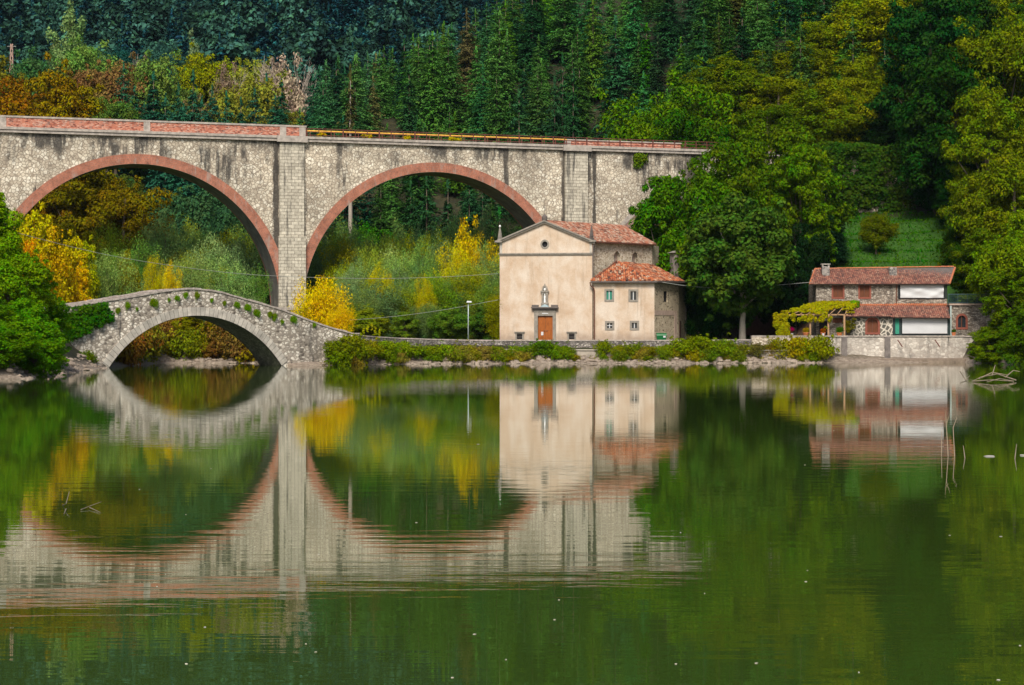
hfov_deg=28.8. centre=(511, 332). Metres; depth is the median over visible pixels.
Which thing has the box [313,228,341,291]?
willow tree
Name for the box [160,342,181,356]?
shrub
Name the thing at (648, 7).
conifer tree
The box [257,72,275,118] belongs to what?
conifer tree
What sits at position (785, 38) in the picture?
conifer tree
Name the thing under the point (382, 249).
willow tree
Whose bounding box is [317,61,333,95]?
conifer tree
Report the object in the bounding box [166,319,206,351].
shrub
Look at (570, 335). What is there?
cellar window
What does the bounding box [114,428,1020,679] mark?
floating petals
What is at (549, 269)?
chapel
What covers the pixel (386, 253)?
willow tree
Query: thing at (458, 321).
leafy tree
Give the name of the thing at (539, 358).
shore rocks
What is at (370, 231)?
locust tree
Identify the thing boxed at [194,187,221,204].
broadleaf tree
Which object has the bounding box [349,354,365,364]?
shrub
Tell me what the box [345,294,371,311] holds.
willow tree
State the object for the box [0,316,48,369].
leafy tree
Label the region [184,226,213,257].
willow tree
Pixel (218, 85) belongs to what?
broadleaf tree
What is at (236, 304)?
wall plant
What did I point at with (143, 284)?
willow tree
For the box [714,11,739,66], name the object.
conifer tree
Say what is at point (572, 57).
conifer tree
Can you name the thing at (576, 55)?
conifer tree
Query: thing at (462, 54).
conifer tree
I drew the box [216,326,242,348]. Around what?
shrub
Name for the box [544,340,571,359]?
shrub
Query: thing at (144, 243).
willow tree
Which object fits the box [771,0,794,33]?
conifer tree
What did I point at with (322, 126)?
conifer tree
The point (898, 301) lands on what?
stone house
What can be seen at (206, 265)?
willow tree
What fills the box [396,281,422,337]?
willow tree
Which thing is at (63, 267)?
aspen tree
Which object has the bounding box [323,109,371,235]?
conifer tree
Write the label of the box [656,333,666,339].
waste container
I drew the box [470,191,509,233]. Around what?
conifer tree
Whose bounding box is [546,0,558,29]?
conifer tree
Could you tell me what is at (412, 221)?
conifer tree
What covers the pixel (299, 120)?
conifer tree
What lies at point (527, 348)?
shrub
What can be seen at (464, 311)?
willow tree
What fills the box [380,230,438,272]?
willow tree
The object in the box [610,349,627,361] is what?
shrub
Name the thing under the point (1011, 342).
leafy tree
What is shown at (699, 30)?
conifer tree
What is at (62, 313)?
leafy tree
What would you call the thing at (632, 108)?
conifer tree
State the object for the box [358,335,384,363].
shrub
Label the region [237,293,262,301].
willow tree
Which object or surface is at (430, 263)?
willow tree
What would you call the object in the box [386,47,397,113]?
conifer tree
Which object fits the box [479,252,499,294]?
willow tree
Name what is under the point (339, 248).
willow tree
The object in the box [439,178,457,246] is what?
conifer tree
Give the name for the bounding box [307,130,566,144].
pipeline
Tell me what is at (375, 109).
conifer tree
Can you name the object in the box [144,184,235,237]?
broadleaf tree
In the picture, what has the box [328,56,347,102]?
conifer tree
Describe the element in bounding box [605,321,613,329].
window
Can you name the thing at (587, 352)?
footing ledge
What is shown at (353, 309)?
willow tree
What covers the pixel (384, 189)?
conifer tree
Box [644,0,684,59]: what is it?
conifer tree
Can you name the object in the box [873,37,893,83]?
conifer tree
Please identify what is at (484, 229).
willow tree
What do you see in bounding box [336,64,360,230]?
pine tree
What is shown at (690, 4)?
conifer tree
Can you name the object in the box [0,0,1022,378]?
ground
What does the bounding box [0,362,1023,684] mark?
water
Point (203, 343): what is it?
shrub
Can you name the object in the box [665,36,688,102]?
conifer tree
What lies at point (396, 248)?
willow tree
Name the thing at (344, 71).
conifer tree
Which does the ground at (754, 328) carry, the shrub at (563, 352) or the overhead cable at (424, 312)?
the shrub at (563, 352)
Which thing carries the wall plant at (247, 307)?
attached to the stone bridge
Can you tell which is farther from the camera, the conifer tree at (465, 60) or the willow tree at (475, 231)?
the conifer tree at (465, 60)
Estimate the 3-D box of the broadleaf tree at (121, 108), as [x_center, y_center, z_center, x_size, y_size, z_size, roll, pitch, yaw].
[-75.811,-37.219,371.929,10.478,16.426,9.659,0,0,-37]
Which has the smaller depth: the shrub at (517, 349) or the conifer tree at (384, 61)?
the shrub at (517, 349)
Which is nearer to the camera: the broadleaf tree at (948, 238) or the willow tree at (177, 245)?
the broadleaf tree at (948, 238)
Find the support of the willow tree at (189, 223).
on the ground at (754, 328)
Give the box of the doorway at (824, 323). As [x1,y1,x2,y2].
[819,321,826,335]
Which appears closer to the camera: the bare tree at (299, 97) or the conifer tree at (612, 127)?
the conifer tree at (612, 127)
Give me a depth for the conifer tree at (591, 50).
399.06 m
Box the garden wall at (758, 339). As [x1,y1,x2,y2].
[751,336,823,349]
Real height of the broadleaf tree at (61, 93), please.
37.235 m
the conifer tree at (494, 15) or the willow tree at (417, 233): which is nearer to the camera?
the willow tree at (417, 233)
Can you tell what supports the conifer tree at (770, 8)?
on the ground at (754, 328)
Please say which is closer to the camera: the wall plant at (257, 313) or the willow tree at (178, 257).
the wall plant at (257, 313)
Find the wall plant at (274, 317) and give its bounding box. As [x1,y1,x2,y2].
[272,312,277,320]
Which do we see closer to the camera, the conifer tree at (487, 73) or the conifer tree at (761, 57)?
the conifer tree at (761, 57)
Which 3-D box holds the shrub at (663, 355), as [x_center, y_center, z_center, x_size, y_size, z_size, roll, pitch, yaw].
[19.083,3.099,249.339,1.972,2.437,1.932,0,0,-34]
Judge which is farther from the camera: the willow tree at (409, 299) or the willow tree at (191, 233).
the willow tree at (191, 233)
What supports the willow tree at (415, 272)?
on the ground at (754, 328)
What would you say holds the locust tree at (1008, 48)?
on the ground at (754, 328)
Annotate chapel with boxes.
[495,205,658,339]
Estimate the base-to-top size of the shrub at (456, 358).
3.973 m
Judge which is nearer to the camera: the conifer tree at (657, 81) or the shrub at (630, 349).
the shrub at (630, 349)
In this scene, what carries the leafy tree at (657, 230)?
on the ground at (754, 328)
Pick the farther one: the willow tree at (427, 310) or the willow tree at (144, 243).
the willow tree at (144, 243)
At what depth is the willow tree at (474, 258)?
289.64 m
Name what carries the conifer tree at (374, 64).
on the ground at (754, 328)
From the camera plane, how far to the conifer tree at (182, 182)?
343.49 m
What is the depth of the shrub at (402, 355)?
240.85 m
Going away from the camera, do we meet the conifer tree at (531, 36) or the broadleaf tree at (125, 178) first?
the broadleaf tree at (125, 178)
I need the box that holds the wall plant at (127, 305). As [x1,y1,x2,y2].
[125,301,130,312]
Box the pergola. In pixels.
[785,305,847,335]
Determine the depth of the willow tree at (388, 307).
266.85 m
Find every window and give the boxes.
[514,332,524,339]
[566,332,576,339]
[604,289,613,301]
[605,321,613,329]
[628,289,637,301]
[630,321,638,329]
[832,285,844,298]
[833,318,841,322]
[858,285,870,298]
[865,317,879,333]
[956,314,967,328]
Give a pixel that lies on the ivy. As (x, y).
(87, 320)
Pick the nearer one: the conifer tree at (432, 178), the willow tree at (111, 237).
the willow tree at (111, 237)
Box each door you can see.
[538,316,552,339]
[679,321,680,338]
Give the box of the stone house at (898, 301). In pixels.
[809,264,995,335]
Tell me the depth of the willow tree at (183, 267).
281.79 m
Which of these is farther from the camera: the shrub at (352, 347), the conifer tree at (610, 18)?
the conifer tree at (610, 18)
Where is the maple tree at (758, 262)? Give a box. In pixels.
[679,191,799,338]
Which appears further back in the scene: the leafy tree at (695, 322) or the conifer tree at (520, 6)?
the conifer tree at (520, 6)
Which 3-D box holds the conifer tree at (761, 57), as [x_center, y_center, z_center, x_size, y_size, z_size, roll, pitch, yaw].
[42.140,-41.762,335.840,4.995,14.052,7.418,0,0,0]
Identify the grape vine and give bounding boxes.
[772,300,858,335]
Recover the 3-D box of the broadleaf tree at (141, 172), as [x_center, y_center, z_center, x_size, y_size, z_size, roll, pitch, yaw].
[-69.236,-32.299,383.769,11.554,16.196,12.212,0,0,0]
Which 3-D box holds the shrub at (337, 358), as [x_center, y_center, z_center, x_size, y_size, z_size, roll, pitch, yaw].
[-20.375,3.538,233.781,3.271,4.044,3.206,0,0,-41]
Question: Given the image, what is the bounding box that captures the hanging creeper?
[632,151,648,168]
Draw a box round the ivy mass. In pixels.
[814,140,923,219]
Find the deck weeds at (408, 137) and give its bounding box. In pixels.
[317,132,461,140]
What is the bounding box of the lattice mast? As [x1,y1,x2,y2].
[7,44,15,72]
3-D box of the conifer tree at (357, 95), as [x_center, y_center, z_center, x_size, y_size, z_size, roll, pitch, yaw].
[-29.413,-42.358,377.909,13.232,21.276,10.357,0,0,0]
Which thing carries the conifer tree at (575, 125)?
on the ground at (754, 328)
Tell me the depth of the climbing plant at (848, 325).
259.26 m
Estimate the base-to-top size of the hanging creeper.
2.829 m
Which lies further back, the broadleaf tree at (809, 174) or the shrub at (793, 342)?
the broadleaf tree at (809, 174)
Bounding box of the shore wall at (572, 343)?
[354,334,751,357]
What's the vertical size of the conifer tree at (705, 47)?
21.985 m
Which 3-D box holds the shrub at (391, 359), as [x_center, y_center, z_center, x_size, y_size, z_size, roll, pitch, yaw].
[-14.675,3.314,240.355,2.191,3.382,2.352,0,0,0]
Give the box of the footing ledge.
[506,349,793,357]
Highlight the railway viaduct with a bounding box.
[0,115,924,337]
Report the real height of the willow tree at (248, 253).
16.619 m
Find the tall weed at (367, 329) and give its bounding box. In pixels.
[362,324,380,336]
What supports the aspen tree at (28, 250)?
on the ground at (754, 328)
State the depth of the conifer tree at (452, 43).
444.52 m
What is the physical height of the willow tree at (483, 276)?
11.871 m
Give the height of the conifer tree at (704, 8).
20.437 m
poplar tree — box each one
[44,0,86,71]
[186,28,199,67]
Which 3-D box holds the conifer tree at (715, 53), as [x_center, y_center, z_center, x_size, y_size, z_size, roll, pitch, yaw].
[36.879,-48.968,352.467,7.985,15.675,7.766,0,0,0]
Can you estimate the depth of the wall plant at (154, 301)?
219.80 m
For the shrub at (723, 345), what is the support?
on the ground at (754, 328)
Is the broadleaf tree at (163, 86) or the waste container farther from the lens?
the broadleaf tree at (163, 86)
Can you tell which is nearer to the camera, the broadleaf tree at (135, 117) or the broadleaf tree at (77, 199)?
the broadleaf tree at (77, 199)
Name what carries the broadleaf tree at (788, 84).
on the ground at (754, 328)
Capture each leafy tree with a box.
[0,192,29,284]
[0,221,60,327]
[0,292,16,332]
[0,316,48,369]
[3,290,66,365]
[14,321,69,376]
[44,290,75,349]
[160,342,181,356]
[171,316,206,334]
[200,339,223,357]
[204,321,218,332]
[347,304,392,336]
[389,311,420,337]
[425,302,476,338]
[471,307,496,339]
[628,174,689,275]
[631,213,678,247]
[653,156,757,339]
[683,250,758,339]
[964,194,1023,316]
[966,326,1003,363]
[979,267,1023,331]
[987,319,1003,336]
[994,297,1023,364]
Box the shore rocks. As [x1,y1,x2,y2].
[6,352,825,378]
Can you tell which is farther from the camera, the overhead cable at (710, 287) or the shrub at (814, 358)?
the overhead cable at (710, 287)
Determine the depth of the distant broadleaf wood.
590.84 m
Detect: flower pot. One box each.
[802,328,809,335]
[835,326,843,335]
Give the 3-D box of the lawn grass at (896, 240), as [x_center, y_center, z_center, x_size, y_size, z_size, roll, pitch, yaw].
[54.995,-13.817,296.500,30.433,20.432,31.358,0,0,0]
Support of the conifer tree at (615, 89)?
on the ground at (754, 328)
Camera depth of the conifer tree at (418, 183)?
348.01 m
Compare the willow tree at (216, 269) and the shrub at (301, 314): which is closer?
the shrub at (301, 314)
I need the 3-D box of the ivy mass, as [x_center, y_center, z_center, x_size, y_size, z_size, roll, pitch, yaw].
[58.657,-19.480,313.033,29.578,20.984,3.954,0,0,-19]
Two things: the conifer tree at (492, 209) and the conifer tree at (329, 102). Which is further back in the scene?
the conifer tree at (329, 102)
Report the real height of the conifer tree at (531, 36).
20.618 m
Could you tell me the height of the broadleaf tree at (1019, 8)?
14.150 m
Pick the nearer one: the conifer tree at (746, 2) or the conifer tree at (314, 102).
the conifer tree at (746, 2)
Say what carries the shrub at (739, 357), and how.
on the ground at (754, 328)
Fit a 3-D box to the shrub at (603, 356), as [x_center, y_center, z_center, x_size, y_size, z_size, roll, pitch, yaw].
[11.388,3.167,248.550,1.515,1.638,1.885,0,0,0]
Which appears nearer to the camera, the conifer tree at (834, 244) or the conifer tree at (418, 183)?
the conifer tree at (834, 244)
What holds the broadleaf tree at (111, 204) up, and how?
on the ground at (754, 328)
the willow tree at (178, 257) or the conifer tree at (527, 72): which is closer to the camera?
the willow tree at (178, 257)
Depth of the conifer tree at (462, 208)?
331.47 m
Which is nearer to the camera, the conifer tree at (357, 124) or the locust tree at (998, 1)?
the locust tree at (998, 1)
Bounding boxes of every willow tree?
[88,248,142,297]
[91,219,136,275]
[102,231,161,283]
[115,284,134,294]
[127,226,162,259]
[139,209,195,283]
[139,257,164,282]
[140,277,165,290]
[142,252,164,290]
[159,252,218,323]
[161,258,183,288]
[163,217,199,249]
[163,257,203,281]
[165,250,192,265]
[178,267,206,288]
[179,222,213,253]
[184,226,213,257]
[185,231,230,285]
[188,242,225,264]
[189,255,222,279]
[190,244,214,264]
[194,255,237,284]
[197,282,227,320]
[202,253,255,299]
[203,265,234,287]
[207,224,252,265]
[221,219,265,297]
[222,223,261,271]
[223,241,257,290]
[235,231,267,291]
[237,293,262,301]
[239,234,261,272]
[243,264,272,303]
[246,238,269,304]
[306,229,342,297]
[306,243,352,295]
[307,222,358,289]
[309,241,336,297]
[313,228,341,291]
[313,233,363,289]
[319,211,357,250]
[322,265,360,295]
[327,277,361,308]
[330,238,377,272]
[333,259,374,291]
[334,263,368,288]
[334,263,369,302]
[336,219,366,259]
[336,248,368,272]
[336,292,366,306]
[342,303,362,330]
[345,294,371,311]
[346,256,377,281]
[347,289,384,330]
[354,256,396,284]
[357,240,392,282]
[357,272,392,300]
[358,279,407,336]
[359,232,383,255]
[368,234,408,265]
[368,261,394,304]
[369,241,411,273]
[371,215,414,252]
[378,248,421,285]
[380,230,416,265]
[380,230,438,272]
[382,282,418,336]
[383,253,412,282]
[383,265,414,302]
[396,229,417,254]
[396,259,436,293]
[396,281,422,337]
[401,257,428,293]
[403,216,449,257]
[405,231,438,258]
[408,303,439,338]
[409,236,439,283]
[410,272,446,338]
[413,273,437,336]
[414,301,440,338]
[416,235,450,278]
[417,226,452,278]
[421,268,463,338]
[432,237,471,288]
[433,273,478,339]
[435,211,465,259]
[436,230,473,273]
[437,259,489,308]
[440,264,483,339]
[447,260,490,287]
[453,226,490,254]
[462,231,499,275]
[463,291,488,339]
[466,240,499,277]
[471,203,506,267]
[471,252,499,296]
[471,267,498,292]
[473,276,499,339]
[473,278,499,339]
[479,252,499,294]
[481,285,501,339]
[496,211,521,250]
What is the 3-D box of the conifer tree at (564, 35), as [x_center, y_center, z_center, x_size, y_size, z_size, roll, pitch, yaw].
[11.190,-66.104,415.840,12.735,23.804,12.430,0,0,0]
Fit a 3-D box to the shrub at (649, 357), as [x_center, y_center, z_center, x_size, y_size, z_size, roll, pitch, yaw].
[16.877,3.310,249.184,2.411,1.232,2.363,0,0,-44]
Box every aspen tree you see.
[8,211,25,244]
[17,201,55,256]
[23,238,55,292]
[39,224,77,302]
[60,229,93,302]
[68,260,91,302]
[82,234,101,298]
[115,248,142,294]
[454,214,480,273]
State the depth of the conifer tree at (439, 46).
408.34 m
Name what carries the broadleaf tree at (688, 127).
on the ground at (754, 328)
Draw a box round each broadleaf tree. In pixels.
[0,55,28,110]
[0,75,50,111]
[0,82,95,240]
[5,44,83,98]
[23,52,110,223]
[37,168,135,245]
[41,214,97,278]
[51,35,122,87]
[53,51,155,119]
[78,175,177,263]
[89,90,138,171]
[97,112,141,173]
[101,42,142,69]
[104,171,145,195]
[118,47,199,120]
[123,168,159,182]
[136,37,189,85]
[138,185,165,207]
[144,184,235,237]
[155,187,200,216]
[170,42,247,110]
[181,73,257,123]
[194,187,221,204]
[200,68,306,125]
[200,205,259,259]
[222,48,271,89]
[648,89,731,149]
[678,117,806,338]
[685,289,698,336]
[709,112,856,297]
[724,71,822,132]
[726,103,806,145]
[756,221,831,335]
[759,126,845,297]
[781,77,870,144]
[794,182,849,237]
[801,65,879,143]
[823,101,892,147]
[836,0,889,62]
[857,210,899,253]
[862,117,906,146]
[864,0,980,143]
[885,32,1021,224]
[905,0,935,21]
[906,128,946,215]
[914,0,939,9]
[931,0,1023,97]
[932,161,976,221]
[933,169,1020,265]
[935,210,973,278]
[940,71,1023,212]
[947,138,1023,261]
[949,216,1010,303]
[950,246,979,303]
[985,12,1023,97]
[1002,0,1023,25]
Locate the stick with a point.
(947, 437)
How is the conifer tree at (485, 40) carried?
on the ground at (754, 328)
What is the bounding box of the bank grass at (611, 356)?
[321,355,794,364]
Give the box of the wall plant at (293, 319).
[290,316,296,323]
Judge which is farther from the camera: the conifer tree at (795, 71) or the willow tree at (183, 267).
the conifer tree at (795, 71)
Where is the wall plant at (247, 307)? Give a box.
[243,303,251,311]
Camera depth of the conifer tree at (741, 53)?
339.22 m
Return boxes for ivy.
[63,300,114,341]
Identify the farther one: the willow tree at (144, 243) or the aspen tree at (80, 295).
the willow tree at (144, 243)
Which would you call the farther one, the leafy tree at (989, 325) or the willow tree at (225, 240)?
the willow tree at (225, 240)
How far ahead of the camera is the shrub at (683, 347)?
249.95 m
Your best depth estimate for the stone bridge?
225.81 m
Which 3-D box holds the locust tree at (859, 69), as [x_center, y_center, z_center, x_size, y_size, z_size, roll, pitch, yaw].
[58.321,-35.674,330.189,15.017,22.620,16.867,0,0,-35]
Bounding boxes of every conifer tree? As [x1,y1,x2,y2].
[113,85,148,174]
[114,62,137,117]
[122,71,169,171]
[144,93,180,198]
[156,80,190,195]
[163,102,199,200]
[185,70,200,121]
[193,95,208,197]
[203,83,220,121]
[215,91,234,122]
[234,96,246,123]
[244,87,271,123]
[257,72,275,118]
[263,95,287,124]
[273,77,291,124]
[295,108,307,135]
[300,73,318,133]
[302,65,329,134]
[306,80,339,136]
[309,59,342,136]
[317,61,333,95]
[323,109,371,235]
[325,197,368,239]
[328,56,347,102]
[328,57,344,101]
[329,54,383,138]
[329,61,346,127]
[335,115,346,136]
[338,61,366,123]
[342,64,347,95]
[346,52,366,105]
[346,99,366,137]
[353,187,388,235]
[358,52,381,123]
[363,76,390,138]
[368,53,389,98]
[368,184,395,243]
[369,123,405,222]
[370,50,399,119]
[374,46,395,119]
[380,178,407,236]
[384,49,398,86]
[385,33,430,122]
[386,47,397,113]
[388,38,408,115]
[390,118,443,237]
[396,33,440,129]
[396,65,422,139]
[396,180,420,242]
[398,37,424,107]
[400,115,436,189]
[403,195,418,240]
[408,176,443,244]
[410,35,462,139]
[419,31,448,140]
[422,31,433,63]
[422,125,437,180]
[425,30,446,85]
[425,111,466,194]
[431,28,469,129]
[437,21,460,82]
[438,24,456,84]
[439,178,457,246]
[440,105,459,140]
[446,23,459,82]
[450,185,478,235]
[451,8,481,106]
[451,22,480,82]
[455,187,481,233]
[455,201,472,230]
[458,46,493,141]
[462,64,493,141]
[470,7,483,58]
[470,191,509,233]
[472,192,496,244]
[474,2,494,70]
[476,63,508,142]
[478,44,491,102]
[480,6,520,129]
[484,198,498,244]
[485,0,502,44]
[490,0,520,79]
[494,88,540,213]
[494,207,503,264]
[499,95,521,142]
[501,0,525,59]
[502,0,522,58]
[502,28,517,104]
[506,76,572,235]
[512,58,540,142]
[512,64,535,125]
[513,0,561,78]
[516,64,553,143]
[518,0,559,59]
[521,0,531,42]
[526,34,556,99]
[530,58,553,132]
[538,0,556,46]
[542,0,582,62]
[545,54,586,143]
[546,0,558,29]
[550,41,596,136]
[557,0,588,43]
[560,26,598,105]
[561,68,583,139]
[564,58,598,139]
[566,0,613,82]
[579,0,613,101]
[590,15,637,139]
[600,0,620,38]
[603,108,620,139]
[604,0,653,78]
[607,0,633,53]
[620,33,647,117]
[622,70,655,122]
[624,95,637,135]
[626,23,656,116]
[628,0,646,20]
[639,0,660,17]
[641,32,671,118]
[643,0,664,36]
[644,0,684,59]
[663,88,668,102]
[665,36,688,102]
[667,0,700,65]
[675,0,722,73]
[678,0,713,70]
[680,0,720,86]
[686,0,739,51]
[688,19,714,120]
[702,74,727,132]
[703,8,760,112]
[707,12,726,66]
[713,0,747,31]
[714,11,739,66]
[723,0,771,40]
[735,0,777,70]
[737,0,773,47]
[744,0,776,49]
[756,45,770,97]
[763,45,777,99]
[764,0,777,47]
[765,0,783,35]
[768,0,798,33]
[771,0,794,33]
[773,17,793,79]
[778,0,829,51]
[784,22,820,93]
[790,0,807,53]
[791,34,809,86]
[809,0,833,63]
[812,0,845,21]
[817,190,842,268]
[830,16,871,94]
[831,204,851,263]
[833,20,854,85]
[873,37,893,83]
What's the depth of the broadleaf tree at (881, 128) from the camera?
320.70 m
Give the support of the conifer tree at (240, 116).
on the ground at (754, 328)
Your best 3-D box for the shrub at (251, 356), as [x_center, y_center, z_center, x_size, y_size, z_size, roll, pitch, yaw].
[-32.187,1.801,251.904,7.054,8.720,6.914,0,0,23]
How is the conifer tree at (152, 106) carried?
on the ground at (754, 328)
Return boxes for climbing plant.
[845,318,855,333]
[850,300,859,307]
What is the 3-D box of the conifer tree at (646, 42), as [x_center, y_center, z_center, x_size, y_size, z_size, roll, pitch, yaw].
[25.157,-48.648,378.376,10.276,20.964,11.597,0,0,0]
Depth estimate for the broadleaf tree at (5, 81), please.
342.94 m
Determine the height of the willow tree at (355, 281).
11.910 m
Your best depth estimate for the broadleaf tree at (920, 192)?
308.73 m
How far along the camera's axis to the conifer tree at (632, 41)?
396.87 m
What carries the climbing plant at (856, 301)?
attached to the stone house at (898, 301)
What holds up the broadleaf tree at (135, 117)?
on the ground at (754, 328)
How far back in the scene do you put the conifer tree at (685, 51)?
365.63 m
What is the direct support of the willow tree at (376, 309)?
on the ground at (754, 328)
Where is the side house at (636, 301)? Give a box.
[589,251,686,339]
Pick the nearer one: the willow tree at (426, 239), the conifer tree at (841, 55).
the willow tree at (426, 239)
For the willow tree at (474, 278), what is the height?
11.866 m
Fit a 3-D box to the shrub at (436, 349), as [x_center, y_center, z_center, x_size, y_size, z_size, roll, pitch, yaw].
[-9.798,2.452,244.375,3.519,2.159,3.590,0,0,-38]
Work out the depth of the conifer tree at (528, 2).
439.49 m
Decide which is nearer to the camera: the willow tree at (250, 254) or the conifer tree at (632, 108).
the willow tree at (250, 254)
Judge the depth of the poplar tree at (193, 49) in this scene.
470.03 m
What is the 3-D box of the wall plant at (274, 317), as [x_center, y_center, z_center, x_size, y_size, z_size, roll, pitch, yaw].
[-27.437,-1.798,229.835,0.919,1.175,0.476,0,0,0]
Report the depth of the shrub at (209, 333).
252.63 m
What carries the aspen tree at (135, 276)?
on the ground at (754, 328)
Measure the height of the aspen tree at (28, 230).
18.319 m
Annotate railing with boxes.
[306,128,716,148]
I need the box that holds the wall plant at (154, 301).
[150,295,158,307]
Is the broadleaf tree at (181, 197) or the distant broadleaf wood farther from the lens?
the distant broadleaf wood
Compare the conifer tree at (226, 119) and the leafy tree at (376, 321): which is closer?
the leafy tree at (376, 321)
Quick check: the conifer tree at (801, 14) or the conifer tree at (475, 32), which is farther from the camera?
the conifer tree at (475, 32)
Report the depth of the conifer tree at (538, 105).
375.34 m
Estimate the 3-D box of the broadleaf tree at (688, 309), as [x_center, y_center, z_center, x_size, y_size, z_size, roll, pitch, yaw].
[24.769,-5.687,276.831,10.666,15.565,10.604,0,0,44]
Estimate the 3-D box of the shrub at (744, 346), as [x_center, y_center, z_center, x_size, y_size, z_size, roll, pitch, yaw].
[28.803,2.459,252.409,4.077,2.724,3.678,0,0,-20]
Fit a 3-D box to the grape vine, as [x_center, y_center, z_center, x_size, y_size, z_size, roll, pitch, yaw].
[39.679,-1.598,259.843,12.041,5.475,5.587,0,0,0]
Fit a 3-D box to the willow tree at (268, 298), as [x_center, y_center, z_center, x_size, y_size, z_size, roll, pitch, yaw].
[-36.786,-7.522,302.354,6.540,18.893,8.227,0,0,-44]
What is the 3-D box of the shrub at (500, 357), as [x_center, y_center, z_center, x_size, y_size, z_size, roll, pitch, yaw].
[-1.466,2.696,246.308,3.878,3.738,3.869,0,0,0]
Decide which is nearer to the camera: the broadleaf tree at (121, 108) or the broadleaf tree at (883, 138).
the broadleaf tree at (883, 138)
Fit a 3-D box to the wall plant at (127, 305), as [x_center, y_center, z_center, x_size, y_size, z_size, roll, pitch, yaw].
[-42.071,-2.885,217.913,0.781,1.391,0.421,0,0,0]
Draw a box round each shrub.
[78,350,98,363]
[116,329,152,365]
[137,327,162,362]
[140,327,164,360]
[148,324,170,362]
[156,318,177,341]
[165,321,206,360]
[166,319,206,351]
[167,317,182,339]
[187,331,214,354]
[201,330,225,341]
[204,321,234,359]
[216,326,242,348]
[221,328,250,361]
[233,337,255,362]
[287,271,352,330]
[293,297,314,319]
[322,303,357,332]
[322,338,346,362]
[325,348,354,364]
[337,325,374,364]
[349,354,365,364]
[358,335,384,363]
[374,338,399,359]
[382,348,398,363]
[393,349,410,363]
[396,334,414,360]
[409,343,430,358]
[421,345,447,356]
[422,350,443,361]
[439,339,465,359]
[444,339,469,362]
[444,339,475,362]
[469,347,479,360]
[478,344,496,360]
[487,340,515,363]
[490,348,506,360]
[505,354,515,360]
[508,341,524,353]
[513,346,533,362]
[515,343,538,358]
[529,338,559,357]
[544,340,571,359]
[548,340,574,360]
[569,354,580,361]
[592,339,612,357]
[598,352,608,360]
[608,340,627,354]
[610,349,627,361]
[622,341,643,355]
[634,346,649,360]
[639,355,656,360]
[642,344,656,356]
[655,340,673,354]
[657,348,672,360]
[663,336,698,357]
[670,347,680,358]
[679,333,717,351]
[684,348,704,361]
[692,347,719,361]
[706,333,742,356]
[725,346,740,360]
[727,345,746,361]
[728,342,754,358]
[747,342,765,358]
[759,341,778,356]
[766,334,794,359]
[783,334,810,359]
[793,325,839,361]
[796,351,810,361]
[806,350,819,362]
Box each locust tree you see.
[345,219,410,250]
[594,55,738,142]
[673,50,783,138]
[743,36,837,95]
[790,11,868,94]
[802,0,921,84]
[814,0,856,21]
[834,49,914,145]
[887,23,911,94]
[941,0,1023,173]
[957,0,1012,22]
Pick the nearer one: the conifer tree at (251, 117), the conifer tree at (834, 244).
the conifer tree at (834, 244)
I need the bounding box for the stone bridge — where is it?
[44,288,359,367]
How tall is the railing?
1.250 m
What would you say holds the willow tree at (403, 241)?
on the ground at (754, 328)
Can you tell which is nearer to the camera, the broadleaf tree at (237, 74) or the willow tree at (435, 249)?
the willow tree at (435, 249)
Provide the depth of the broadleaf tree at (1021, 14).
328.30 m
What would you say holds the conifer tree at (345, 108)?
on the ground at (754, 328)
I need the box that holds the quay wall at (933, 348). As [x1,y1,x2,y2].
[824,336,973,361]
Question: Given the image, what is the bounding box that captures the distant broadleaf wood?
[0,0,549,103]
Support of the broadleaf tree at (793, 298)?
on the ground at (754, 328)
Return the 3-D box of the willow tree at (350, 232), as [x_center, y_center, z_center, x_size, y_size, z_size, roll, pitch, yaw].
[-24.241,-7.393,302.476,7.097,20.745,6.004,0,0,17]
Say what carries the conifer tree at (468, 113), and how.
on the ground at (754, 328)
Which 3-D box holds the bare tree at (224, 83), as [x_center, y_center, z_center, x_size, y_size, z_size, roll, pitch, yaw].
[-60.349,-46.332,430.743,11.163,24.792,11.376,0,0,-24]
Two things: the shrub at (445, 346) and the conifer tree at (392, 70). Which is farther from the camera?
the conifer tree at (392, 70)
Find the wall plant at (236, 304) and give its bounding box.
[234,299,239,308]
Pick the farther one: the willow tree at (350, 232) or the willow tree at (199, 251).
the willow tree at (350, 232)
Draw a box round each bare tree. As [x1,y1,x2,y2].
[209,61,249,103]
[252,56,294,95]
[270,52,320,133]
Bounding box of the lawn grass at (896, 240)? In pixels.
[804,210,959,290]
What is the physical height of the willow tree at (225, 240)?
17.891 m
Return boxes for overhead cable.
[19,233,487,278]
[355,300,495,319]
[663,282,809,287]
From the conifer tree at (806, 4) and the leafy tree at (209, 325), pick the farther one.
the conifer tree at (806, 4)
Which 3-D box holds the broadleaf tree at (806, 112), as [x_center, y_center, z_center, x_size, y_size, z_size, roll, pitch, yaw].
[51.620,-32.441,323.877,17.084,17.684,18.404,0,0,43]
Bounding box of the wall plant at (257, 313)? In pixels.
[252,309,260,317]
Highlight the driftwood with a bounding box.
[959,366,1019,381]
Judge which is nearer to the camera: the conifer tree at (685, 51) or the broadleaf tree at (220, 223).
the broadleaf tree at (220, 223)
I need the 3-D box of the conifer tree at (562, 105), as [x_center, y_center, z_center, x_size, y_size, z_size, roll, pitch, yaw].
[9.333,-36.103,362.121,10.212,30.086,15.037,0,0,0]
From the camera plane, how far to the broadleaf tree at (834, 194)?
288.73 m
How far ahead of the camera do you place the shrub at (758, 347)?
252.02 m
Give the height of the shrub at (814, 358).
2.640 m
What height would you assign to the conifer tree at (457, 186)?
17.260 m
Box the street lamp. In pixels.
[467,301,471,339]
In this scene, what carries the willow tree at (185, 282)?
on the ground at (754, 328)

